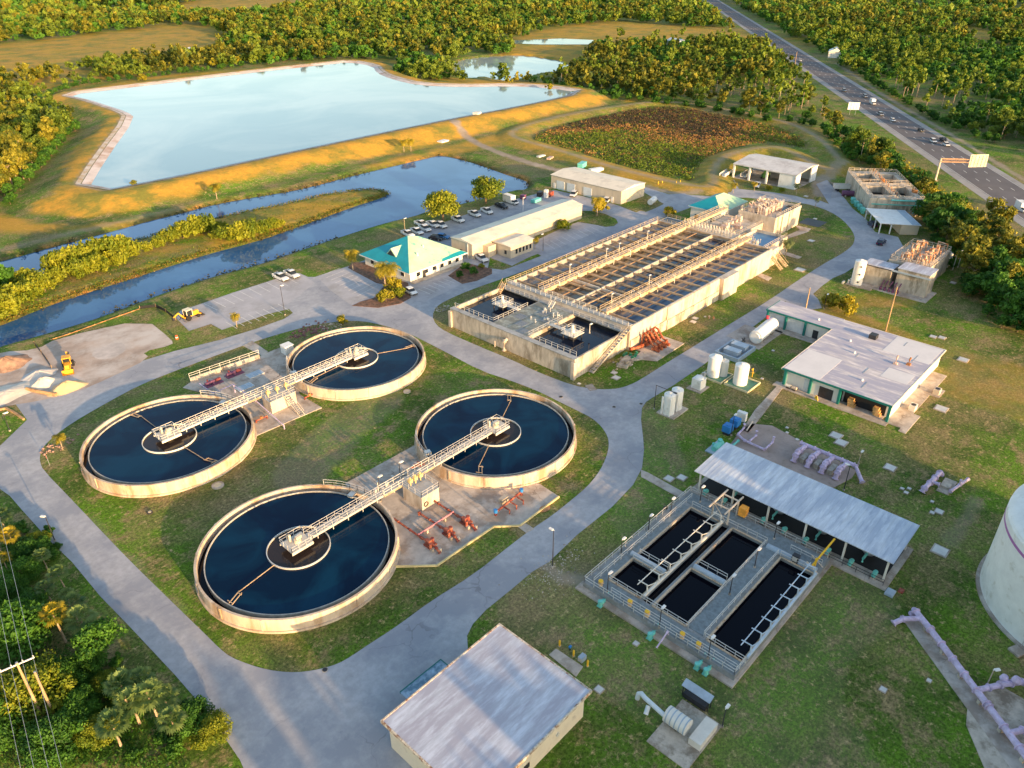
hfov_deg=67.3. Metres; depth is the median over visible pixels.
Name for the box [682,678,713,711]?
equipment cabinet
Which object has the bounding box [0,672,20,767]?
power line
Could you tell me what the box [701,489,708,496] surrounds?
filter pump
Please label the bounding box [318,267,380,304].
parking surface
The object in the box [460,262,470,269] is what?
shrub
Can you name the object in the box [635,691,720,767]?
odour scrubber
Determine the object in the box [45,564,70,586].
palm tree
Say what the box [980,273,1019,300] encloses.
green tree
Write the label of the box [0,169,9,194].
amber tree
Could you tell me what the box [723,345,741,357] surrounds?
covered tank
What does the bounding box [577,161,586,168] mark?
yard item
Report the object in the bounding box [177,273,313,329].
parking surface
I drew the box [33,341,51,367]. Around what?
silt fence
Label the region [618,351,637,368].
green valves
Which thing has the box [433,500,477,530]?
sludge pump
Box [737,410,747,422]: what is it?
electrical cabinet
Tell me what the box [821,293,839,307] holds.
shrub
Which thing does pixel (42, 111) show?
amber tree
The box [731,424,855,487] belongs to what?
concrete apron
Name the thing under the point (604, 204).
shrub
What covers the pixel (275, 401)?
splitter box
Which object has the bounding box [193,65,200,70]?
forest edge bush
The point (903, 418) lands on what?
building apron
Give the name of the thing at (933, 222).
green tree
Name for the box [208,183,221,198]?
palm tree
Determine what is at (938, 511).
access cover
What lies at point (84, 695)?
tree
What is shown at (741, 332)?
parking surface
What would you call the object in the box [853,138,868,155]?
green tree
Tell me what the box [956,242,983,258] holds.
green tree
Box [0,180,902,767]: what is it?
plant road
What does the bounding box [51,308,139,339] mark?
silt fence
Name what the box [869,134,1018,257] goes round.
golden hedge
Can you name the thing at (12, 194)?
forest edge bush
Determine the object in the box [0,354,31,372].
rubble pile
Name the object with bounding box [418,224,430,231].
pickup truck
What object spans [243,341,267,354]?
footpath
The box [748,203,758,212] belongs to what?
screen machine
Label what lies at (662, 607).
lamp post
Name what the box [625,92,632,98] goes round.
forest edge bush
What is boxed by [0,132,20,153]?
amber tree
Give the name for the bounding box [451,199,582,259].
workshop
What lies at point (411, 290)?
parked car
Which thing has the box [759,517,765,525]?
filter pump
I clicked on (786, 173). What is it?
equipment shed
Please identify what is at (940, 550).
access cover
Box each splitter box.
[261,382,296,413]
[402,470,438,510]
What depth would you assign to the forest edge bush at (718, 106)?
418.65 m
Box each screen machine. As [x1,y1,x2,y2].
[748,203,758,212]
[756,197,764,206]
[758,205,768,214]
[759,197,769,204]
[763,202,772,213]
[766,202,776,211]
[770,200,780,209]
[774,198,782,207]
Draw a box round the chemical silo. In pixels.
[850,259,866,285]
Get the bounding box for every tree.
[0,124,17,137]
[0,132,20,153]
[0,144,17,156]
[0,155,18,184]
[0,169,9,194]
[0,506,13,534]
[0,525,20,544]
[0,551,11,568]
[0,554,45,583]
[0,573,31,604]
[0,597,59,668]
[0,649,77,734]
[0,690,31,751]
[1,129,25,148]
[1,142,28,178]
[2,148,19,169]
[6,534,45,563]
[6,587,49,605]
[7,114,22,124]
[10,115,26,131]
[14,700,90,767]
[15,122,22,131]
[18,139,31,144]
[19,114,41,137]
[20,128,35,140]
[21,144,37,163]
[24,139,38,149]
[25,531,52,546]
[28,134,49,144]
[32,535,50,555]
[32,548,52,568]
[34,579,54,600]
[36,140,50,149]
[37,116,58,140]
[37,600,67,642]
[39,107,50,123]
[44,105,71,127]
[44,650,89,696]
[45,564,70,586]
[48,112,70,130]
[51,433,65,449]
[53,126,65,136]
[54,683,102,719]
[58,586,73,605]
[60,591,87,622]
[62,602,98,635]
[68,647,108,677]
[70,615,126,662]
[71,710,122,751]
[88,666,125,694]
[92,706,131,747]
[99,676,125,697]
[101,666,139,700]
[111,685,148,724]
[125,666,155,693]
[127,677,167,716]
[149,683,179,712]
[154,704,187,735]
[167,694,215,741]
[187,707,233,750]
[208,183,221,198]
[230,312,239,326]
[343,249,358,269]
[372,260,391,288]
[382,262,400,287]
[399,140,407,148]
[407,138,413,147]
[421,189,460,219]
[470,175,505,203]
[591,196,603,215]
[731,183,737,191]
[740,99,748,108]
[741,87,758,110]
[756,95,768,114]
[756,102,771,113]
[775,99,786,117]
[782,239,794,257]
[783,98,789,114]
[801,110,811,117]
[808,104,816,112]
[813,197,821,206]
[820,107,830,119]
[823,96,829,105]
[824,110,833,122]
[830,110,842,120]
[833,116,844,125]
[833,124,847,136]
[841,126,855,135]
[845,125,871,148]
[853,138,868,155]
[859,129,871,162]
[862,144,877,162]
[865,155,875,165]
[869,137,895,151]
[873,151,893,171]
[881,158,894,171]
[888,161,905,173]
[889,150,905,162]
[898,171,910,179]
[907,167,920,176]
[908,169,924,179]
[908,169,938,185]
[909,183,922,191]
[909,193,945,217]
[914,176,935,193]
[919,200,947,211]
[923,207,958,232]
[924,201,946,216]
[926,191,947,201]
[938,216,957,237]
[941,220,966,238]
[943,192,968,205]
[945,197,965,208]
[946,202,965,219]
[946,230,972,256]
[950,224,979,258]
[956,233,994,267]
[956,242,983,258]
[957,117,967,126]
[957,207,979,222]
[961,111,974,127]
[961,252,988,273]
[962,217,980,225]
[963,272,988,293]
[965,224,991,244]
[967,121,979,129]
[974,119,986,128]
[975,196,1018,229]
[976,260,1022,292]
[977,259,999,272]
[980,213,1013,246]
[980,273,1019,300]
[985,103,993,120]
[986,282,1008,305]
[988,125,1002,133]
[988,219,1014,240]
[988,244,1013,261]
[989,106,1014,124]
[989,230,1011,250]
[992,114,1009,124]
[993,255,1023,278]
[996,124,1013,137]
[996,292,1023,317]
[1000,111,1010,138]
[1000,118,1017,135]
[1000,238,1023,258]
[1000,289,1022,304]
[1005,262,1023,281]
[1011,113,1022,122]
[1013,233,1023,254]
[1013,277,1023,289]
[1015,116,1023,137]
[1015,122,1023,135]
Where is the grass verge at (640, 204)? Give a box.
[618,197,659,211]
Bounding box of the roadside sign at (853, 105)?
[847,102,859,114]
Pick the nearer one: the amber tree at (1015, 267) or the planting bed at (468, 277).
the amber tree at (1015, 267)
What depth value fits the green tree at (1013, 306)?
188.41 m
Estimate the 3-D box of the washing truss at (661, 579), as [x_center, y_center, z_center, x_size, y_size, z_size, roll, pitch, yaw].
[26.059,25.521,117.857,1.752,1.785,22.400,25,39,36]
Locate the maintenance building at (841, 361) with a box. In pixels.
[765,300,945,421]
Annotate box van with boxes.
[503,193,518,204]
[869,98,875,104]
[1014,199,1023,212]
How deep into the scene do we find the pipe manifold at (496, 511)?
129.72 m
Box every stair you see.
[284,390,304,416]
[403,463,418,474]
[497,278,505,294]
[548,297,555,308]
[588,323,631,373]
[765,242,787,270]
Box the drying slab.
[799,218,826,226]
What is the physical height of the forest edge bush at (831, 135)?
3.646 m
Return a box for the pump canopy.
[687,442,919,590]
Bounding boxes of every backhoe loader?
[61,351,75,375]
[172,307,204,321]
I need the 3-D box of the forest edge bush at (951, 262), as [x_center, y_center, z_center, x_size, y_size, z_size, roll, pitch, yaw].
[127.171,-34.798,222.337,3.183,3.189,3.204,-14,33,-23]
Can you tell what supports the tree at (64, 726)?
on the ground at (828, 662)
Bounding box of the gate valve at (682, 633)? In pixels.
[679,631,684,638]
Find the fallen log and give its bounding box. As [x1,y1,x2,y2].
[25,387,57,395]
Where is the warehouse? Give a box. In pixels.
[550,167,644,203]
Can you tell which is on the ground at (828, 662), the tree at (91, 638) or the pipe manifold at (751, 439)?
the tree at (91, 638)
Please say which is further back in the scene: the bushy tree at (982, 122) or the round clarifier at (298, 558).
the bushy tree at (982, 122)
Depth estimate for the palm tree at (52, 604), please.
102.47 m
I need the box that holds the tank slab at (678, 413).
[656,406,687,419]
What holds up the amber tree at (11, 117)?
on the ground at (828, 662)
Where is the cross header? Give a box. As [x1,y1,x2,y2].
[418,511,453,534]
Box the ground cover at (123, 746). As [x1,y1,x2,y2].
[0,518,190,767]
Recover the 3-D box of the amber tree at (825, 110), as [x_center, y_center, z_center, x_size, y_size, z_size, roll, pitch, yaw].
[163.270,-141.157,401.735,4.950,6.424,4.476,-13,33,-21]
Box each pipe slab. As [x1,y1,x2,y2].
[905,621,1023,767]
[966,688,1023,767]
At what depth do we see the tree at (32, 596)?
108.43 m
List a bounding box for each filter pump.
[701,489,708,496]
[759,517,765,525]
[780,526,787,535]
[801,537,808,545]
[823,547,831,556]
[846,558,854,567]
[870,570,877,579]
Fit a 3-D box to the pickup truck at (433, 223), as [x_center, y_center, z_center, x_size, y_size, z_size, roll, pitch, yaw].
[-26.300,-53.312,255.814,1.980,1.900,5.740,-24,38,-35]
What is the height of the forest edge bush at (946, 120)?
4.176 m
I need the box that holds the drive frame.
[709,489,748,524]
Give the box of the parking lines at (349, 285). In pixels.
[224,228,586,327]
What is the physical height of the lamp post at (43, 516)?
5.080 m
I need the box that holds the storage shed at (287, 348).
[280,341,293,354]
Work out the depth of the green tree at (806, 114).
401.94 m
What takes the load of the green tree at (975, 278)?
on the ground at (828, 662)
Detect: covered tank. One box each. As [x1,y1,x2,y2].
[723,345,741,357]
[731,340,748,352]
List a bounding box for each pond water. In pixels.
[455,55,567,79]
[514,39,592,43]
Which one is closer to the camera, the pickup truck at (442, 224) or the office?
the office
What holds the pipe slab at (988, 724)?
on the ground at (828, 662)
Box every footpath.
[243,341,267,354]
[519,523,533,532]
[585,384,596,390]
[641,470,683,497]
[744,382,781,431]
[757,273,770,280]
[782,252,800,258]
[787,225,810,238]
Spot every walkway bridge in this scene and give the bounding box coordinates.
[243,375,294,402]
[378,457,433,496]
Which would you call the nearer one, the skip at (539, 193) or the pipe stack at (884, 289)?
the pipe stack at (884, 289)
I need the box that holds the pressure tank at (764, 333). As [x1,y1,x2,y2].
[745,315,781,349]
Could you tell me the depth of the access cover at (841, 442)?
146.35 m
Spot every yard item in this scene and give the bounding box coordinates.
[437,139,448,142]
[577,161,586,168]
[588,167,603,171]
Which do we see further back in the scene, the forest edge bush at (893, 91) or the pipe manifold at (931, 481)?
the forest edge bush at (893, 91)
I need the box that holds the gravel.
[499,536,594,605]
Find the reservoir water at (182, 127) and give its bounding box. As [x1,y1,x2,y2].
[74,63,571,187]
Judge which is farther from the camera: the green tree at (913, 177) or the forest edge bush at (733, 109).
the forest edge bush at (733, 109)
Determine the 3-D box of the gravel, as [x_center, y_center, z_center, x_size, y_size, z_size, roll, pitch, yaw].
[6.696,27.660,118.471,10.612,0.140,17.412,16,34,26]
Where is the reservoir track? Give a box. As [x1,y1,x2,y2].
[62,60,581,189]
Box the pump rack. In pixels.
[629,326,669,352]
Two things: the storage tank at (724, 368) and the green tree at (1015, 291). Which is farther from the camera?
the green tree at (1015, 291)
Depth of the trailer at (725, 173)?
307.58 m
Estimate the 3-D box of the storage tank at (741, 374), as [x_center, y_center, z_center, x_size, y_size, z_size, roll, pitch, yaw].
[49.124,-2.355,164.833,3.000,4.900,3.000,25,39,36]
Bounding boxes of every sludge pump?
[393,517,441,553]
[418,511,459,541]
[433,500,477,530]
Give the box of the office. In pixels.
[492,233,534,258]
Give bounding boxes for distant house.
[666,37,684,44]
[828,47,840,57]
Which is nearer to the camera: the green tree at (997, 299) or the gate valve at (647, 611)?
the gate valve at (647, 611)
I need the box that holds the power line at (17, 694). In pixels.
[0,614,33,767]
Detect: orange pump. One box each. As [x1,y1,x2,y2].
[900,252,912,261]
[904,250,915,259]
[909,244,920,254]
[910,243,922,250]
[915,239,927,249]
[916,256,927,265]
[918,253,930,262]
[923,248,937,258]
[923,252,935,260]
[929,244,941,252]
[930,248,940,255]
[938,241,948,251]
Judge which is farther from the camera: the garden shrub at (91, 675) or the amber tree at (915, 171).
the amber tree at (915, 171)
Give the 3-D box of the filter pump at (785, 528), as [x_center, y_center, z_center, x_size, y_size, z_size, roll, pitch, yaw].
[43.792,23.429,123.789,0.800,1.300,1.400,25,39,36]
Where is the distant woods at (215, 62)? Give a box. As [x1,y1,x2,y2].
[0,47,531,102]
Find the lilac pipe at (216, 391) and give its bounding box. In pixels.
[199,383,232,392]
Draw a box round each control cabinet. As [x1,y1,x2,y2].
[499,494,508,504]
[791,552,800,563]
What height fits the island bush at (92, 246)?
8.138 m
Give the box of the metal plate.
[884,587,895,597]
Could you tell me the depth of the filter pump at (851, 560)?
117.13 m
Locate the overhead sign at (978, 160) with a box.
[934,154,988,181]
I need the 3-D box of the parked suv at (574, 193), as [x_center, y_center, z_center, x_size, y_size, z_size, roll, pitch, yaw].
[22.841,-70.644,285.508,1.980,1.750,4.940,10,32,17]
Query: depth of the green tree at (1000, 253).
215.90 m
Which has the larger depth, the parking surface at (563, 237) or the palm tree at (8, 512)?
the parking surface at (563, 237)
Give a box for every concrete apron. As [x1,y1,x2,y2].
[183,348,321,435]
[345,446,557,564]
[549,649,582,676]
[634,351,659,360]
[635,336,683,358]
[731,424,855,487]
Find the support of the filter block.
on the ground at (828, 662)
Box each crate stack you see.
[847,397,855,407]
[872,405,881,416]
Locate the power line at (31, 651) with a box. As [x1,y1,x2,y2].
[0,521,61,767]
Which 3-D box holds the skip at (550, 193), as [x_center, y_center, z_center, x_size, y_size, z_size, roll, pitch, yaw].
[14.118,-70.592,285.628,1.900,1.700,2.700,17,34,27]
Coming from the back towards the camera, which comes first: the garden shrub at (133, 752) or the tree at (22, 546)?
the tree at (22, 546)
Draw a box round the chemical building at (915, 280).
[845,238,951,302]
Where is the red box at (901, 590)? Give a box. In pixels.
[898,587,904,593]
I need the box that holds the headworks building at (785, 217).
[738,195,801,234]
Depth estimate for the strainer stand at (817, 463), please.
139.45 m
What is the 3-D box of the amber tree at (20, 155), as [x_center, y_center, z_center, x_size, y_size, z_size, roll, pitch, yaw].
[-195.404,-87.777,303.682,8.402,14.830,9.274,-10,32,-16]
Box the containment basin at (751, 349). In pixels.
[714,339,755,362]
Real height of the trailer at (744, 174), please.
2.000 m
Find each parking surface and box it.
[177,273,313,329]
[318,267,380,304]
[411,272,460,301]
[534,224,602,251]
[727,324,755,340]
[819,181,851,208]
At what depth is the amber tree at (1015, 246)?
216.58 m
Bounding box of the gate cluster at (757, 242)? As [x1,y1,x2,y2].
[748,236,760,244]
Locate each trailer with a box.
[719,169,732,176]
[740,169,752,177]
[833,183,850,191]
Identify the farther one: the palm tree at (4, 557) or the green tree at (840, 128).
the green tree at (840, 128)
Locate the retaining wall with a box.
[189,350,259,381]
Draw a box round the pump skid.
[705,438,739,453]
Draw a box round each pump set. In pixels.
[203,377,223,388]
[224,368,244,378]
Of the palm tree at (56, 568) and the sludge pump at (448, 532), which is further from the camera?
the sludge pump at (448, 532)
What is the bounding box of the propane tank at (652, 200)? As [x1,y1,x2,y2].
[647,196,656,204]
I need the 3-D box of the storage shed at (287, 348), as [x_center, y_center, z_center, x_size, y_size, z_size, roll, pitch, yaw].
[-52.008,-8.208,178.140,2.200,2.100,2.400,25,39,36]
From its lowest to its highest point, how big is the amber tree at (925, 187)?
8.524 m
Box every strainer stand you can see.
[799,452,809,463]
[812,458,823,468]
[826,463,837,474]
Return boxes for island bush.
[0,264,17,284]
[0,281,36,307]
[0,289,23,318]
[8,267,36,283]
[16,276,44,300]
[23,268,56,290]
[39,247,73,273]
[46,266,66,282]
[49,245,83,263]
[61,257,89,278]
[65,240,93,257]
[79,237,102,258]
[82,250,108,272]
[83,234,119,259]
[99,233,134,257]
[102,248,127,265]
[118,237,142,256]
[140,241,154,251]
[151,235,166,247]
[156,226,181,241]
[167,220,192,237]
[181,214,208,235]
[194,213,217,231]
[208,227,218,238]
[215,223,235,240]
[216,221,226,228]
[225,221,252,240]
[240,217,264,236]
[257,219,271,233]
[264,217,278,228]
[274,218,285,227]
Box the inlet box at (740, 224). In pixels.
[704,212,762,236]
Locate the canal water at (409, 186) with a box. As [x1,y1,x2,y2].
[0,156,528,346]
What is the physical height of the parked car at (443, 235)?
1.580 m
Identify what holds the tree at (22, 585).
on the ground at (828, 662)
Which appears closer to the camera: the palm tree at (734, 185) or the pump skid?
the pump skid
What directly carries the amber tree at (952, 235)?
on the ground at (828, 662)
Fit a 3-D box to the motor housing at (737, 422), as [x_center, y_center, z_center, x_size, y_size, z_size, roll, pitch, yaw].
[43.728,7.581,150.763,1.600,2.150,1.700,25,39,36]
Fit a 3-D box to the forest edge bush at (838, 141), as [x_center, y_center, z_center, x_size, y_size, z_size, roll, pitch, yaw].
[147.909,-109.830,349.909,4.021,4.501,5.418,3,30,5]
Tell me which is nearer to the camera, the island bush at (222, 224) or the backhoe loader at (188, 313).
the backhoe loader at (188, 313)
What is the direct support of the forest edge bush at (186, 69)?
on the ground at (828, 662)
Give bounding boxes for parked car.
[405,286,417,295]
[428,234,443,240]
[438,232,450,239]
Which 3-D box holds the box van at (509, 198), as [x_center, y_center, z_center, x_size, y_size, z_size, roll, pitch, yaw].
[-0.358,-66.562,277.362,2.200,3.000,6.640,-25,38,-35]
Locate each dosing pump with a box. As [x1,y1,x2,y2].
[597,592,608,608]
[646,623,658,640]
[693,653,705,671]
[702,658,714,676]
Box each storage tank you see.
[660,391,675,416]
[672,386,683,411]
[706,353,722,377]
[720,358,728,376]
[733,362,749,385]
[976,484,1023,657]
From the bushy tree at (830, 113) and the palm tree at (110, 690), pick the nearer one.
the palm tree at (110, 690)
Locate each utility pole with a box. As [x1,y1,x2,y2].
[0,655,43,717]
[33,671,56,716]
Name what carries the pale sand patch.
on the dirt yard at (138, 341)
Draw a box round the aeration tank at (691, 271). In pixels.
[506,204,771,349]
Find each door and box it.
[556,180,564,190]
[567,183,574,191]
[583,187,591,196]
[812,330,818,338]
[818,386,832,400]
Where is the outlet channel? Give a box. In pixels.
[659,214,739,238]
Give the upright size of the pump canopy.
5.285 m
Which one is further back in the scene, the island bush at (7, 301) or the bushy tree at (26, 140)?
the bushy tree at (26, 140)
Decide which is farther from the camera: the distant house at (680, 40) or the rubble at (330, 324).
the distant house at (680, 40)
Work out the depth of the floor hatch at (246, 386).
164.79 m
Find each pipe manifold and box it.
[494,488,523,515]
[737,423,774,450]
[790,440,864,483]
[891,607,1023,762]
[919,470,943,493]
[948,477,969,492]
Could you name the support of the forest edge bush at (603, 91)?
on the ground at (828, 662)
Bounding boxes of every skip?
[531,197,540,203]
[537,190,542,196]
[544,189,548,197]
[548,190,553,196]
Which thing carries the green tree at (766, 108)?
on the ground at (828, 662)
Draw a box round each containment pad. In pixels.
[700,370,732,384]
[724,376,760,393]
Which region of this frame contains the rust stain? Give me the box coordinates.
[539,505,550,511]
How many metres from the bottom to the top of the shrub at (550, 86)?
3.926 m
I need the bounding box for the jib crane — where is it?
[807,538,834,573]
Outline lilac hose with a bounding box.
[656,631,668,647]
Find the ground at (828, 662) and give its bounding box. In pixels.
[0,0,1023,767]
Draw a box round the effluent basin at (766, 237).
[736,226,787,266]
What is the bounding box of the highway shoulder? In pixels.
[707,0,1023,226]
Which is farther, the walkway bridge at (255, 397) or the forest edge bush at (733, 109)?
the forest edge bush at (733, 109)
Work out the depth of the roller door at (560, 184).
292.20 m
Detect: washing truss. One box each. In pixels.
[637,511,723,597]
[741,562,816,658]
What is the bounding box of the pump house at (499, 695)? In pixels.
[380,623,591,767]
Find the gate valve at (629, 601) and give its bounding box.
[627,599,632,606]
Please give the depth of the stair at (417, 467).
135.72 m
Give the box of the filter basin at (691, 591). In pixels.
[575,486,831,688]
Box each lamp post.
[40,515,55,541]
[548,527,553,567]
[606,570,612,592]
[653,385,676,408]
[658,605,665,628]
[706,634,715,658]
[721,703,730,727]
[728,573,736,594]
[753,547,761,567]
[843,463,850,490]
[987,668,1000,682]
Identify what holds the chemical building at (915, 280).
on the ground at (828, 662)
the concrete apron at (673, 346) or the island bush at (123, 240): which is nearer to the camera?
the concrete apron at (673, 346)
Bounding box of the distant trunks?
[553,51,1019,113]
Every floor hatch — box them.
[235,382,254,391]
[245,369,264,378]
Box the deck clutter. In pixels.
[530,307,558,321]
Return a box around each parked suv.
[570,190,577,196]
[867,220,877,226]
[876,238,886,245]
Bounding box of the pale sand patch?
[92,343,125,358]
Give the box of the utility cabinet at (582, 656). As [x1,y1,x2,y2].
[578,652,586,663]
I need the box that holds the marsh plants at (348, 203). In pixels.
[1,187,389,322]
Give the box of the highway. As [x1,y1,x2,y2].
[707,0,1023,219]
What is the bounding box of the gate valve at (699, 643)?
[695,641,701,649]
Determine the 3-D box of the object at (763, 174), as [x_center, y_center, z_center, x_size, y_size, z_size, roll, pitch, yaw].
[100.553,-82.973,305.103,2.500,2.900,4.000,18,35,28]
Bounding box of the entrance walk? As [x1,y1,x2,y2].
[409,262,463,283]
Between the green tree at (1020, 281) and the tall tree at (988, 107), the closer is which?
the green tree at (1020, 281)
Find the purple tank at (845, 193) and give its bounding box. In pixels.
[841,190,854,196]
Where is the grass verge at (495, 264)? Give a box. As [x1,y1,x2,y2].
[488,254,540,269]
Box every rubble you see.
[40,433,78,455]
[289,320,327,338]
[319,319,341,330]
[434,305,449,311]
[612,352,645,370]
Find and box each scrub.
[535,106,805,179]
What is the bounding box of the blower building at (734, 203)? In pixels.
[688,193,747,224]
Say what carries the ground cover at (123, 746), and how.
on the ground at (828, 662)
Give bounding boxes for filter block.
[845,168,924,216]
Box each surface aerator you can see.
[491,295,520,311]
[549,319,584,341]
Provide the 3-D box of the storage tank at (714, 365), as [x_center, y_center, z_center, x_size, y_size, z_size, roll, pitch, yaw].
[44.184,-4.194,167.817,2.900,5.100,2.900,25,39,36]
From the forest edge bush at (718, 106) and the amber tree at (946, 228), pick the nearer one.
the amber tree at (946, 228)
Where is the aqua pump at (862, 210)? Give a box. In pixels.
[860,207,865,213]
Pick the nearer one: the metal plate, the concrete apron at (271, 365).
the metal plate
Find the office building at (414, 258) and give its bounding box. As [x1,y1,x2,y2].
[359,235,467,281]
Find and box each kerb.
[0,407,24,419]
[396,496,559,567]
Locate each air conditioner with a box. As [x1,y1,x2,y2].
[908,402,917,411]
[932,386,941,395]
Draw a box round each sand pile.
[0,380,35,405]
[21,368,57,380]
[29,377,62,389]
[47,380,88,396]
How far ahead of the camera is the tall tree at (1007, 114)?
355.56 m
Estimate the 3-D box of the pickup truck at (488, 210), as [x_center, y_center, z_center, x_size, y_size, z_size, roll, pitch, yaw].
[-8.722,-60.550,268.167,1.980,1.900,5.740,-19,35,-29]
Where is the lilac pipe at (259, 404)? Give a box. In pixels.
[233,384,284,428]
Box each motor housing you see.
[722,422,733,435]
[730,416,741,429]
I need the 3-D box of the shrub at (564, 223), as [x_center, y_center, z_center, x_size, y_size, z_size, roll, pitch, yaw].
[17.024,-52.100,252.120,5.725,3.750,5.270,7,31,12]
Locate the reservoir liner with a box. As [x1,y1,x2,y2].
[66,61,577,188]
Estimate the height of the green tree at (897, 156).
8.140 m
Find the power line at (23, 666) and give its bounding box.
[0,562,47,765]
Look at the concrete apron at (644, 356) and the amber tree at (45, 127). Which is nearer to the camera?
the concrete apron at (644, 356)
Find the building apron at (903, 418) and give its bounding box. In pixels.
[772,327,946,433]
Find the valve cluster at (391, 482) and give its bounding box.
[373,475,394,493]
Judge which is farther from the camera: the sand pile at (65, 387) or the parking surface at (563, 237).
the parking surface at (563, 237)
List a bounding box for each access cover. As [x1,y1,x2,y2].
[212,481,223,489]
[593,684,604,694]
[611,375,620,379]
[632,640,639,646]
[663,475,674,482]
[676,474,687,481]
[793,267,806,272]
[828,431,843,438]
[833,439,848,447]
[878,685,887,693]
[883,463,897,472]
[930,543,950,557]
[933,404,948,412]
[934,508,944,515]
[956,356,969,362]
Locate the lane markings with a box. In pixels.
[717,0,1022,218]
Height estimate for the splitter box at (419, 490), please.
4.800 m
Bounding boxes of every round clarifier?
[79,390,256,497]
[194,479,399,633]
[286,326,425,400]
[414,389,576,489]
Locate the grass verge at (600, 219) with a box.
[534,211,617,238]
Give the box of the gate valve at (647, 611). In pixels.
[644,609,649,617]
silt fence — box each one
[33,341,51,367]
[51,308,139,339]
[139,304,175,319]
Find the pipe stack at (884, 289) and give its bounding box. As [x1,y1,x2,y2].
[879,280,901,293]
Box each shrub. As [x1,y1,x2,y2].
[0,561,10,568]
[6,538,19,551]
[12,519,29,532]
[41,525,55,536]
[43,546,61,560]
[50,542,62,548]
[88,670,104,678]
[107,651,123,668]
[124,746,146,758]
[129,712,143,724]
[137,74,146,79]
[153,730,173,744]
[158,735,186,760]
[336,314,348,323]
[376,289,394,301]
[383,277,401,291]
[391,287,405,297]
[455,270,462,277]
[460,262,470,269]
[469,266,478,273]
[545,83,552,89]
[555,219,571,229]
[592,200,609,211]
[663,206,676,215]
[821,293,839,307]
[834,294,858,315]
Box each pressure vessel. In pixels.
[771,508,783,519]
[815,529,826,539]
[861,550,873,562]
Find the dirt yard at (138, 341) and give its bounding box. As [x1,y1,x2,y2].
[0,323,172,406]
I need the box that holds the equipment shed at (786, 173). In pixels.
[732,154,818,189]
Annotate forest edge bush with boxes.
[0,183,16,193]
[2,195,13,204]
[7,192,17,199]
[12,176,24,183]
[13,181,24,190]
[18,169,34,180]
[22,163,38,170]
[35,157,46,167]
[37,151,49,160]
[39,146,53,154]
[46,145,57,155]
[50,139,62,147]
[55,134,66,141]
[61,83,70,88]
[64,127,72,135]
[69,120,80,129]
[71,80,79,85]
[80,77,87,84]
[89,77,96,84]
[113,74,120,79]
[125,74,133,78]
[176,67,183,73]
[183,66,189,73]
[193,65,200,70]
[599,89,607,94]
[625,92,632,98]
[636,95,644,100]
[653,96,661,102]
[663,96,673,103]
[682,100,689,105]
[694,99,701,106]
[699,102,706,107]
[714,104,722,109]
[729,106,735,112]
[735,107,744,114]
[746,110,755,116]
[765,115,772,120]
[785,115,792,120]
[797,118,806,123]
[807,118,816,126]
[822,124,833,129]
[823,126,833,136]
[828,133,834,138]
[833,137,841,145]
[841,142,854,149]
[843,147,852,154]
[846,151,857,159]
[889,88,898,96]
[901,96,911,104]
[917,105,929,112]
[929,110,940,117]
[930,232,939,242]
[934,237,948,247]
[941,117,951,125]
[945,244,957,254]
[947,258,957,267]
[954,124,961,130]
[958,273,976,282]
[961,281,978,296]
[973,129,980,136]
[981,131,994,141]
[981,303,997,316]
[991,133,1002,142]
[992,313,1011,327]
[1007,314,1023,331]
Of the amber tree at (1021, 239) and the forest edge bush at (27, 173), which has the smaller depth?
the amber tree at (1021, 239)
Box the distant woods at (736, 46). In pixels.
[0,0,1023,121]
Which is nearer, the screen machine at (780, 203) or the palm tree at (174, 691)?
the palm tree at (174, 691)
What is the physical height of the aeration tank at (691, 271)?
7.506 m
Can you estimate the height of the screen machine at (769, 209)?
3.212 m
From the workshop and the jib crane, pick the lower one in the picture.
the jib crane
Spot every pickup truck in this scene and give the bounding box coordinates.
[272,272,288,281]
[283,269,299,278]
[400,229,414,235]
[410,227,423,234]
[414,219,428,225]
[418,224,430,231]
[425,220,439,227]
[436,220,446,228]
[451,215,464,222]
[468,210,480,217]
[475,253,488,262]
[480,207,492,214]
[494,202,507,209]
[939,137,947,141]
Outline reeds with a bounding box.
[11,152,531,319]
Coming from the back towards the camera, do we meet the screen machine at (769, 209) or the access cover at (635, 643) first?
the screen machine at (769, 209)
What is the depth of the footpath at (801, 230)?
250.89 m
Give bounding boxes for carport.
[865,208,920,234]
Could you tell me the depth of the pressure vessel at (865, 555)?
118.63 m
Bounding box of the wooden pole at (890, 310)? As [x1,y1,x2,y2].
[885,287,897,330]
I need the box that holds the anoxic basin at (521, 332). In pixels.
[448,283,626,380]
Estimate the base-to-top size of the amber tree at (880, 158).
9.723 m
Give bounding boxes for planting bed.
[348,262,410,307]
[448,264,491,283]
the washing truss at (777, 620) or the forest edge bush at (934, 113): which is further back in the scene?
the forest edge bush at (934, 113)
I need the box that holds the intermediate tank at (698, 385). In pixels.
[686,374,708,393]
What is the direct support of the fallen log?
on the dirt yard at (138, 341)
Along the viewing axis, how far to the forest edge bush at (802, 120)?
388.43 m
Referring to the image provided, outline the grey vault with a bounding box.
[936,477,956,494]

